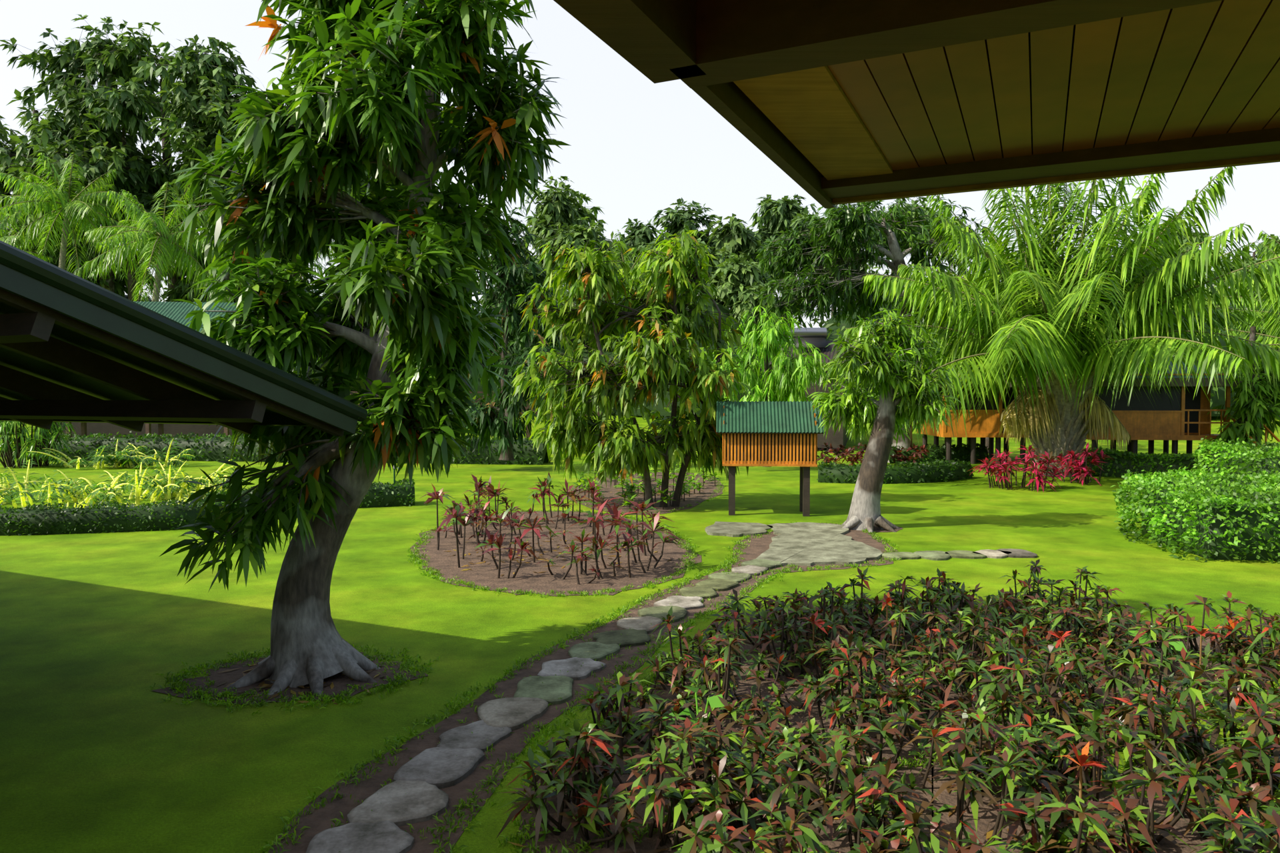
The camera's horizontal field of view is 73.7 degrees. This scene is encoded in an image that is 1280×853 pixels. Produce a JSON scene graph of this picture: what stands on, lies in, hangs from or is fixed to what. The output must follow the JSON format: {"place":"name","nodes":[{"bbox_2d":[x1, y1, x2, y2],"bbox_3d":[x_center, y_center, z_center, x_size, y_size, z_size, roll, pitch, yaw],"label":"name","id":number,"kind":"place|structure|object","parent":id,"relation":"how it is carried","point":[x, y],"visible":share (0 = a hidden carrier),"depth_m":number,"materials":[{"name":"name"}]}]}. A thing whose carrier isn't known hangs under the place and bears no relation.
{"place":"outdoors","nodes":[
{"label":"outdoors","id":0,"kind":"place"},
{"bbox_2d":[0,240,367,436],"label":"neighbour roof","id":1,"kind":"structure","parent":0,"point":[74,348],"depth_m":6.18,"materials":[{"name":"green paint"}]},
{"bbox_2d":[3,391,601,455],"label":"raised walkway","id":2,"kind":"structure","parent":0,"point":[148,428],"depth_m":38.72,"materials":[{"name":"brown wood"}]},
{"bbox_2d":[0,390,1279,852],"bbox_3d":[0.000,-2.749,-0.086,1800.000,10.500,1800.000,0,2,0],"label":"lawn","id":3,"kind":"structure","parent":0,"point":[102,750],"depth_m":9.84,"materials":[{"name":"green plant"}]},
{"bbox_2d":[0,115,22,229],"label":"forest tree","id":4,"kind":"object","parent":3,"relation":"on","point":[3,135],"visible":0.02,"depth_m":75.00,"materials":[{"name":"green plant"}]},
{"bbox_2d":[0,230,43,257],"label":"forest tree","id":5,"kind":"object","parent":3,"relation":"on","point":[33,249],"visible":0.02,"depth_m":71.88,"materials":[{"name":"green plant"}]},
{"bbox_2d":[0,212,53,262],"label":"coconut palm","id":6,"kind":"object","parent":3,"relation":"on","point":[14,217],"visible":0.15,"depth_m":52.15,"materials":[{"name":"green plant"}]},
{"bbox_2d":[0,421,81,468],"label":"dracaena bush","id":7,"kind":"object","parent":3,"relation":"on","point":[19,448],"visible":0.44,"depth_m":31.61,"materials":[{"name":"green plant"}]},
{"bbox_2d":[0,104,97,230],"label":"forest tree","id":8,"kind":"object","parent":3,"relation":"on","point":[57,121],"visible":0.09,"depth_m":70.37,"materials":[{"name":"green plant"}]},
{"bbox_2d":[0,147,106,268],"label":"forest tree","id":9,"kind":"object","parent":3,"relation":"on","point":[49,254],"visible":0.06,"depth_m":70.93,"materials":[{"name":"green plant"}]},
{"bbox_2d":[0,152,153,283],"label":"coconut palm","id":10,"kind":"object","parent":3,"relation":"on","point":[75,204],"visible":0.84,"depth_m":59.21,"materials":[{"name":"green plant"}]},
{"bbox_2d":[4,188,164,297],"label":"forest tree","id":11,"kind":"object","parent":3,"relation":"on","point":[120,287],"visible":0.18,"depth_m":71.35,"materials":[{"name":"green plant"}]},
{"bbox_2d":[0,14,184,292],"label":"forest tree","id":12,"kind":"object","parent":3,"relation":"on","point":[65,88],"visible":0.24,"depth_m":72.18,"materials":[{"name":"green plant"}]},
{"bbox_2d":[26,438,195,469],"bbox_3d":[-19.486,1.036,31.952,5.362,1.274,3.705,0,2,0],"label":"fern clump","id":13,"kind":"object","parent":3,"relation":"on","point":[131,459],"visible":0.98,"depth_m":31.31,"materials":[{"name":"green plant"}]},
{"bbox_2d":[35,76,190,301],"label":"forest tree","id":14,"kind":"object","parent":3,"relation":"on","point":[128,109],"visible":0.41,"depth_m":69.29,"materials":[{"name":"green plant"}]},
{"bbox_2d":[0,489,237,535],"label":"hedge","id":15,"kind":"object","parent":3,"relation":"on","point":[41,519],"visible":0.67,"depth_m":16.09,"materials":[{"name":"green plant"}]},
{"bbox_2d":[0,459,248,509],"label":"plants","id":16,"kind":"object","parent":3,"relation":"on","point":[164,487],"visible":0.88,"depth_m":20.56,"materials":[{"name":"yellow plant"}]},
{"bbox_2d":[0,16,270,296],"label":"forest tree","id":17,"kind":"object","parent":3,"relation":"on","point":[171,125],"visible":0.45,"depth_m":68.02,"materials":[{"name":"green plant"}]},
{"bbox_2d":[61,481,245,508],"bbox_3d":[-10.433,1.664,18.316,1.780,0.591,5.021,1,2,25],"label":"shrub","id":18,"kind":"object","parent":3,"relation":"on","point":[184,499],"visible":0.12,"depth_m":18.12,"materials":[{"name":"green plant"}]},
{"bbox_2d":[56,301,253,438],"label":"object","id":19,"kind":"structure","parent":3,"relation":"on","point":[178,312],"depth_m":43.37,"materials":[{"name":"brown metal"}]},
{"bbox_2d":[72,182,254,302],"bbox_3d":[-31.430,-8.586,56.188,9.530,15.532,10.359,2,2,43],"label":"coconut palm","id":20,"kind":"object","parent":3,"relation":"on","point":[145,238],"visible":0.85,"depth_m":55.09,"materials":[{"name":"green plant"}]},
{"bbox_2d":[112,193,246,302],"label":"forest tree","id":21,"kind":"object","parent":3,"relation":"on","point":[177,293],"visible":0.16,"depth_m":71.48,"materials":[{"name":"green plant"}]},
{"bbox_2d":[135,34,257,297],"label":"forest tree","id":22,"kind":"object","parent":3,"relation":"on","point":[195,64],"visible":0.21,"depth_m":70.04,"materials":[{"name":"green plant"}]},
{"bbox_2d":[162,102,285,295],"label":"forest tree","id":23,"kind":"object","parent":3,"relation":"on","point":[219,109],"visible":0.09,"depth_m":68.69,"materials":[{"name":"green plant"}]},
{"bbox_2d":[184,220,344,311],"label":"coconut palm","id":24,"kind":"object","parent":3,"relation":"on","point":[317,267],"visible":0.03,"depth_m":63.25,"materials":[{"name":"green plant"}]},
{"bbox_2d":[30,431,551,465],"bbox_3d":[-14.368,0.887,34.743,21.743,1.359,2.101,0,2,6],"label":"hedge","id":25,"kind":"object","parent":3,"relation":"on","point":[204,449],"visible":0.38,"depth_m":34.78,"materials":[{"name":"green plant"}]},
{"bbox_2d":[124,250,471,313],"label":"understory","id":26,"kind":"object","parent":3,"relation":"on","point":[126,296],"visible":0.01,"depth_m":77.29,"materials":[{"name":"green plant"}]},
{"bbox_2d":[164,264,459,389],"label":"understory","id":27,"kind":"object","parent":3,"relation":"on","point":[317,378],"depth_m":67.72,"materials":[{"name":"green plant"}]},
{"bbox_2d":[261,178,369,296],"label":"forest tree","id":28,"kind":"object","parent":3,"relation":"on","point":[350,195],"visible":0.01,"depth_m":72.90,"materials":[{"name":"green plant"}]},
{"bbox_2d":[234,478,415,508],"bbox_3d":[-7.272,1.609,19.752,4.040,0.720,1.182,-1,2,-25],"label":"hedge","id":29,"kind":"object","parent":3,"relation":"on","point":[388,494],"visible":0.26,"depth_m":19.98,"materials":[{"name":"green plant"}]},
{"bbox_2d":[321,231,347,295],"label":"forest tree","id":30,"kind":"object","parent":3,"relation":"on","point":[340,263],"visible":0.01,"depth_m":74.09,"materials":[{"name":"green plant"}]},
{"bbox_2d":[323,165,440,194],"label":"forest tree","id":31,"kind":"object","parent":3,"relation":"on","point":[362,184],"visible":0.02,"depth_m":73.58,"materials":[{"name":"green plant"}]},
{"bbox_2d":[393,465,398,483],"bbox_3d":[-5.860,1.381,20.494,0.158,0.960,0.057,1,2,19],"label":"garden tap","id":32,"kind":"object","parent":3,"relation":"on","point":[394,475],"visible":0.34,"depth_m":20.48,"materials":[{"name":"green paint"}]},
{"bbox_2d":[446,371,483,435],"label":"tree","id":33,"kind":"object","parent":3,"relation":"on","point":[451,413],"depth_m":32.98,"materials":[{"name":"green plant"}]},
{"bbox_2d":[474,212,513,281],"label":"forest tree","id":34,"kind":"object","parent":3,"relation":"on","point":[478,257],"depth_m":74.53,"materials":[{"name":"green plant"}]},
{"bbox_2d":[460,199,563,460],"bbox_3d":[-4.827,-3.391,29.921,4.953,9.198,5.232,0,2,0],"label":"tree","id":35,"kind":"object","parent":3,"relation":"on","point":[503,423],"visible":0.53,"depth_m":29.65,"materials":[{"name":"green plant"}]},
{"bbox_2d":[478,256,565,339],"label":"forest tree","id":36,"kind":"object","parent":3,"relation":"on","point":[541,277],"visible":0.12,"depth_m":58.81,"materials":[{"name":"green plant"}]},
{"bbox_2d":[486,176,608,285],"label":"forest tree","id":37,"kind":"object","parent":3,"relation":"on","point":[558,206],"visible":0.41,"depth_m":84.09,"materials":[{"name":"green plant"}]},
{"bbox_2d":[225,515,900,695],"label":"tree roots","id":38,"kind":"object","parent":3,"relation":"on","point":[351,667],"visible":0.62,"depth_m":7.55,"materials":[{"name":"grey plant"}]},
{"bbox_2d":[525,214,638,281],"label":"forest tree","id":39,"kind":"object","parent":3,"relation":"on","point":[579,234],"visible":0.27,"depth_m":78.85,"materials":[{"name":"green plant"}]},
{"bbox_2d":[548,266,665,351],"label":"forest tree","id":40,"kind":"object","parent":3,"relation":"on","point":[599,303],"visible":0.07,"depth_m":58.10,"materials":[{"name":"green plant"}]},
{"bbox_2d":[588,229,676,292],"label":"tree","id":41,"kind":"object","parent":3,"relation":"on","point":[637,261],"visible":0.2,"depth_m":60.76,"materials":[{"name":"green plant"}]},
{"bbox_2d":[612,218,695,275],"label":"forest tree","id":42,"kind":"object","parent":3,"relation":"on","point":[639,235],"visible":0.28,"depth_m":87.28,"materials":[{"name":"green plant"}]},
{"bbox_2d":[306,521,1037,852],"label":"path stones","id":43,"kind":"object","parent":3,"relation":"on","point":[413,793],"visible":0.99,"depth_m":7.22,"materials":[{"name":"stone"}]},
{"bbox_2d":[630,232,725,302],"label":"forest tree","id":44,"kind":"object","parent":3,"relation":"on","point":[713,269],"visible":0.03,"depth_m":63.05,"materials":[{"name":"green plant"}]},
{"bbox_2d":[652,197,763,259],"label":"forest tree","id":45,"kind":"object","parent":3,"relation":"on","point":[679,220],"visible":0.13,"depth_m":86.31,"materials":[{"name":"green plant"}]},
{"bbox_2d":[151,472,1279,852],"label":"soil beds","id":46,"kind":"object","parent":3,"relation":"on","point":[445,561],"visible":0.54,"depth_m":7.32,"materials":[{"name":"brown soil"}]},
{"bbox_2d":[158,0,571,687],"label":"mango tree","id":47,"kind":"object","parent":46,"relation":"on","point":[404,332],"visible":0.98,"depth_m":7.34,"materials":[{"name":"green plant"}]},
{"bbox_2d":[420,472,685,584],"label":"red-leaved plants","id":48,"kind":"object","parent":46,"relation":"on","point":[457,514],"visible":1,"depth_m":13.49,"materials":[{"name":"red plant"}]},
{"bbox_2d":[514,266,703,507],"bbox_3d":[-0.762,-0.946,19.788,4.366,5.758,3.646,0,2,0],"label":"cocoa tree","id":49,"kind":"object","parent":46,"relation":"on","point":[633,452],"visible":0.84,"depth_m":19.40,"materials":[{"name":"green plant"}]},
{"bbox_2d":[510,224,754,507],"bbox_3d":[-0.247,-1.351,19.453,5.540,6.640,2.679,0,2,0],"label":"cocoa tree","id":50,"kind":"object","parent":46,"relation":"on","point":[562,386],"visible":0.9,"depth_m":19.18,"materials":[{"name":"green plant"}]},
{"bbox_2d":[520,238,748,507],"bbox_3d":[0.069,-1.230,19.980,5.674,6.293,2.638,0,2,0],"label":"cocoa tree","id":51,"kind":"object","parent":46,"relation":"on","point":[585,273],"visible":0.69,"depth_m":19.63,"materials":[{"name":"green plant"}]},
{"bbox_2d":[572,461,722,509],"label":"bed shrubs","id":52,"kind":"object","parent":46,"relation":"on","point":[631,489],"visible":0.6,"depth_m":22.36,"materials":[{"name":"green plant"}]},
{"bbox_2d":[148,470,1279,852],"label":"grass tufts","id":53,"kind":"object","parent":46,"relation":"on","point":[397,684],"visible":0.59,"depth_m":7.32,"materials":[{"name":"green plant"}]},
{"bbox_2d":[495,559,1279,852],"bbox_3d":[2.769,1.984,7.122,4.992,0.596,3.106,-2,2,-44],"label":"bed plants","id":54,"kind":"object","parent":46,"relation":"on","point":[714,701],"visible":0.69,"depth_m":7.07,"materials":[{"name":"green plant"}]},
{"bbox_2d":[704,252,789,329],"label":"forest tree","id":55,"kind":"object","parent":3,"relation":"on","point":[736,274],"visible":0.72,"depth_m":58.84,"materials":[{"name":"green plant"}]},
{"bbox_2d":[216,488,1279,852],"bbox_3d":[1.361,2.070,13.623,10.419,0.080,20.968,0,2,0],"label":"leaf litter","id":56,"kind":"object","parent":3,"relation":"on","point":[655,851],"visible":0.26,"depth_m":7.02,"materials":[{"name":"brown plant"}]},
{"bbox_2d":[700,213,802,295],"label":"forest tree","id":57,"kind":"object","parent":3,"relation":"on","point":[736,237],"visible":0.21,"depth_m":75.03,"materials":[{"name":"green plant"}]},
{"bbox_2d":[716,401,823,516],"bbox_3d":[2.825,0.676,18.794,2.270,2.474,1.387,0,2,6],"label":"hut","id":58,"kind":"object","parent":3,"relation":"on","point":[771,434],"visible":0.98,"depth_m":18.33,"materials":[{"name":"orange wood"}]},
{"bbox_2d":[711,305,832,467],"bbox_3d":[4.677,-1.445,30.354,4.791,5.694,3.533,1,2,25],"label":"lime tree","id":59,"kind":"object","parent":3,"relation":"on","point":[789,375],"visible":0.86,"depth_m":29.63,"materials":[{"name":"green plant"}]},
{"bbox_2d":[748,193,816,325],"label":"forest tree","id":60,"kind":"object","parent":3,"relation":"on","point":[775,218],"visible":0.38,"depth_m":89.72,"materials":[{"name":"green plant"}]},
{"bbox_2d":[756,340,857,448],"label":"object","id":61,"kind":"structure","parent":3,"relation":"on","point":[838,439],"depth_m":41.88,"materials":[{"name":"wood"}]},
{"bbox_2d":[790,328,828,348],"bbox_3d":[8.539,-4.171,42.966,1.800,1.680,1.410,0,2,0],"label":"solar heater","id":62,"kind":"object","parent":61,"relation":"on","point":[815,337],"visible":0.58,"depth_m":43.10,"materials":[{"name":"silver metal"}]},
{"bbox_2d":[790,201,907,317],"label":"forest tree","id":63,"kind":"object","parent":3,"relation":"on","point":[799,218],"visible":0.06,"depth_m":82.86,"materials":[{"name":"green plant"}]},
{"bbox_2d":[464,304,1279,419],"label":"understory","id":64,"kind":"object","parent":3,"relation":"on","point":[1215,401],"visible":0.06,"depth_m":53.31,"materials":[{"name":"green plant"}]},
{"bbox_2d":[817,442,930,465],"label":"red shrubs","id":65,"kind":"object","parent":3,"relation":"on","point":[852,458],"visible":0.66,"depth_m":29.77,"materials":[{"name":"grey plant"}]},
{"bbox_2d":[471,239,1279,363],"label":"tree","id":66,"kind":"object","parent":3,"relation":"on","point":[833,327],"visible":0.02,"depth_m":60.51,"materials":[{"name":"green plant"}]},
{"bbox_2d":[808,307,961,530],"bbox_3d":[4.719,-0.145,16.607,2.811,4.359,2.296,0,2,0],"label":"mango tree","id":67,"kind":"object","parent":3,"relation":"on","point":[875,359],"visible":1,"depth_m":16.43,"materials":[{"name":"green plant"}]},
{"bbox_2d":[752,195,1021,462],"bbox_3d":[9.693,-4.036,34.334,10.680,11.255,6.115,0,2,0],"label":"mango tree","id":68,"kind":"object","parent":3,"relation":"on","point":[818,289],"visible":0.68,"depth_m":33.30,"materials":[{"name":"green plant"}]},
{"bbox_2d":[816,459,974,483],"bbox_3d":[8.046,1.386,26.345,5.546,0.718,1.980,0,2,-15],"label":"hedge","id":69,"kind":"object","parent":3,"relation":"on","point":[941,471],"visible":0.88,"depth_m":25.73,"materials":[{"name":"green plant"}]},
{"bbox_2d":[842,200,952,296],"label":"forest tree","id":70,"kind":"object","parent":3,"relation":"on","point":[915,203],"visible":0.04,"depth_m":93.17,"materials":[{"name":"green plant"}]},
{"bbox_2d":[888,442,990,463],"bbox_3d":[11.885,1.083,34.233,4.373,0.869,1.586,0,2,-11],"label":"hedge","id":71,"kind":"object","parent":3,"relation":"on","point":[960,453],"visible":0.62,"depth_m":33.76,"materials":[{"name":"green plant"}]},
{"bbox_2d":[944,323,989,453],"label":"tree","id":72,"kind":"object","parent":3,"relation":"on","point":[987,441],"visible":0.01,"depth_m":39.91,"materials":[{"name":"green plant"}]},
{"bbox_2d":[916,358,1029,464],"bbox_3d":[13.613,-0.769,35.017,4.080,4.350,4.940,0,2,5],"label":"hut","id":73,"kind":"object","parent":3,"relation":"on","point":[985,425],"visible":0.39,"depth_m":33.02,"materials":[{"name":"orange wood"}]},
{"bbox_2d":[969,442,1115,493],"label":"shrubs","id":74,"kind":"object","parent":3,"relation":"on","point":[1081,471],"visible":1,"depth_m":24.22,"materials":[{"name":"red plant"}]},
{"bbox_2d":[810,166,1279,477],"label":"oil palm","id":75,"kind":"object","parent":3,"relation":"on","point":[1058,340],"visible":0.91,"depth_m":25.77,"materials":[{"name":"green plant"}]},
{"bbox_2d":[1081,446,1210,477],"bbox_3d":[17.391,1.247,26.532,6.774,1.068,1.802,1,2,39],"label":"hedge","id":76,"kind":"object","parent":3,"relation":"on","point":[1133,463],"visible":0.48,"depth_m":27.31,"materials":[{"name":"green plant"}]},
{"bbox_2d":[1114,221,1213,272],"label":"forest tree","id":77,"kind":"object","parent":3,"relation":"on","point":[1195,239],"visible":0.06,"depth_m":92.18,"materials":[{"name":"green plant"}]},
{"bbox_2d":[1086,356,1279,454],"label":"hut","id":78,"kind":"object","parent":3,"relation":"on","point":[1165,421],"visible":0.38,"depth_m":30.76,"materials":[{"name":"orange wood"}]},
{"bbox_2d":[1110,465,1279,563],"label":"hedge","id":79,"kind":"object","parent":3,"relation":"on","point":[1211,516],"visible":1,"depth_m":13.78,"materials":[{"name":"green plant"}]},
{"bbox_2d":[1137,246,1279,345],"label":"palm","id":80,"kind":"object","parent":3,"relation":"on","point":[1229,301],"visible":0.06,"depth_m":52.51,"materials":[{"name":"green plant"}]},
{"bbox_2d":[1162,230,1279,386],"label":"palm","id":81,"kind":"object","parent":3,"relation":"on","point":[1271,325],"visible":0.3,"depth_m":32.03,"materials":[{"name":"green plant"}]},
{"bbox_2d":[1206,290,1254,307],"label":"forest tree","id":82,"kind":"object","parent":3,"relation":"on","point":[1236,293],"visible":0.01,"depth_m":72.64,"materials":[{"name":"green plant"}]},
{"bbox_2d":[1192,436,1279,479],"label":"hedge","id":83,"kind":"object","parent":3,"relation":"on","point":[1238,458],"visible":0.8,"depth_m":21.89,"materials":[{"name":"green plant"}]},
{"bbox_2d":[1194,326,1279,453],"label":"tree","id":84,"kind":"object","parent":3,"relation":"on","point":[1255,413],"visible":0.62,"depth_m":29.72,"materials":[{"name":"green plant"}]},
{"bbox_2d":[1210,323,1274,366],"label":"forest tree","id":85,"kind":"object","parent":3,"relation":"on","point":[1259,332],"depth_m":57.19,"materials":[{"name":"green plant"}]},
{"bbox_2d":[1206,234,1279,289],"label":"forest tree","id":86,"kind":"object","parent":3,"relation":"on","point":[1253,259],"visible":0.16,"depth_m":98.23,"materials":[{"name":"green plant"}]},
{"bbox_2d":[1229,272,1277,299],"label":"forest tree","id":87,"kind":"object","parent":3,"relation":"on","point":[1254,295],"visible":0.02,"depth_m":84.04,"materials":[{"name":"green plant"}]},
{"bbox_2d":[0,0,1279,327],"label":"sky","id":88,"kind":"structure","parent":0,"point":[640,146],"materials":[{"name":"white"}]},
{"bbox_2d":[553,0,1279,208],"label":"veranda roof","id":89,"kind":"structure","parent":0,"point":[827,104],"depth_m":2.54,"materials":[{"name":"brown wood"}]}
]}

